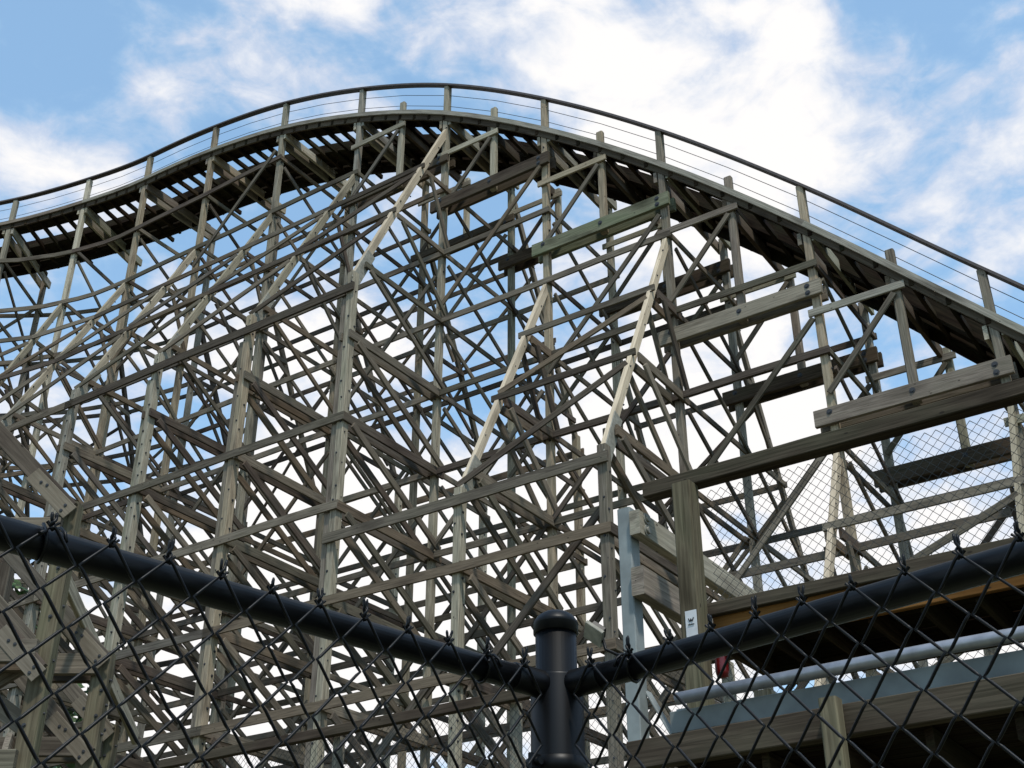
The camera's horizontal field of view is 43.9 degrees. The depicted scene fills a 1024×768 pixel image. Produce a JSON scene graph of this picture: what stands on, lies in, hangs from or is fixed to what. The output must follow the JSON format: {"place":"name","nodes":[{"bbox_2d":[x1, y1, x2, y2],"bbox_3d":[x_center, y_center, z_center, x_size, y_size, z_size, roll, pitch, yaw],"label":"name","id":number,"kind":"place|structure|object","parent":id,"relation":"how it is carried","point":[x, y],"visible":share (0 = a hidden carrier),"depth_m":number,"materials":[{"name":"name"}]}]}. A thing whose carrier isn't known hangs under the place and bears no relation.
{"place":"outdoors","nodes":[
{"label":"outdoors","id":0,"kind":"place"},
{"bbox_2d":[0,0,1023,767],"label":"sky","id":1,"kind":"structure","parent":0,"point":[908,114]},
{"bbox_3d":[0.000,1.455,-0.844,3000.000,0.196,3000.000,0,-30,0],"label":"ground","id":2,"kind":"structure","parent":0,"visible":0},
{"bbox_2d":[10,579,88,767],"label":"tree","id":3,"kind":"object","parent":2,"relation":"on","point":[71,713],"visible":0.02,"depth_m":33.10,"materials":[{"name":"green plant"}]},
{"bbox_2d":[0,421,138,767],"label":"trestle end","id":4,"kind":"object","parent":2,"relation":"on","point":[59,670],"visible":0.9,"depth_m":11.70,"materials":[{"name":"wood"}]},
{"bbox_2d":[0,83,1023,767],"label":"roller coaster","id":5,"kind":"object","parent":2,"relation":"on","point":[986,339],"visible":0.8,"depth_m":25.76,"materials":[{"name":"wood"}]},
{"bbox_2d":[0,512,1023,767],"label":"chain link fence","id":6,"kind":"object","parent":2,"relation":"on","point":[556,684],"visible":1,"depth_m":1.56,"materials":[{"name":"black metal"}]},
{"bbox_2d":[159,643,1023,767],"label":"wooden coaster support trestle","id":7,"kind":"object","parent":2,"relation":"on","point":[337,731],"visible":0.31,"depth_m":15.28,"materials":[{"name":"wood"}]},
{"bbox_2d":[626,626,1023,767],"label":"walkway","id":8,"kind":"structure","parent":2,"relation":"on","point":[986,712],"depth_m":7.47,"materials":[{"name":"grey paint"}]},
{"bbox_2d":[617,507,756,741],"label":"steel column","id":9,"kind":"structure","parent":8,"relation":"attached to","point":[645,585],"depth_m":10.78,"materials":[{"name":"grey metal"}]},
{"bbox_2d":[584,620,623,655],"bbox_3d":[0.768,2.123,10.576,0.388,0.327,0.174,-10,-31,16],"label":"floodlight","id":10,"kind":"object","parent":9,"relation":"attached to","point":[595,632],"visible":0.84,"depth_m":10.60,"materials":[{"name":"grey metal"}]},
{"bbox_2d":[642,378,1023,708],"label":"raised walkway","id":11,"kind":"structure","parent":8,"relation":"on","point":[1001,606],"depth_m":10.02,"materials":[{"name":"wood"}]},
{"bbox_2d":[715,655,728,678],"bbox_3d":[1.661,2.182,10.068,0.116,0.310,0.116,0,-30,0],"label":"signal lamp","id":12,"kind":"object","parent":11,"relation":"hanging from","point":[719,662],"visible":0.4,"depth_m":9.99,"materials":[{"name":"red plastic"}]}
]}

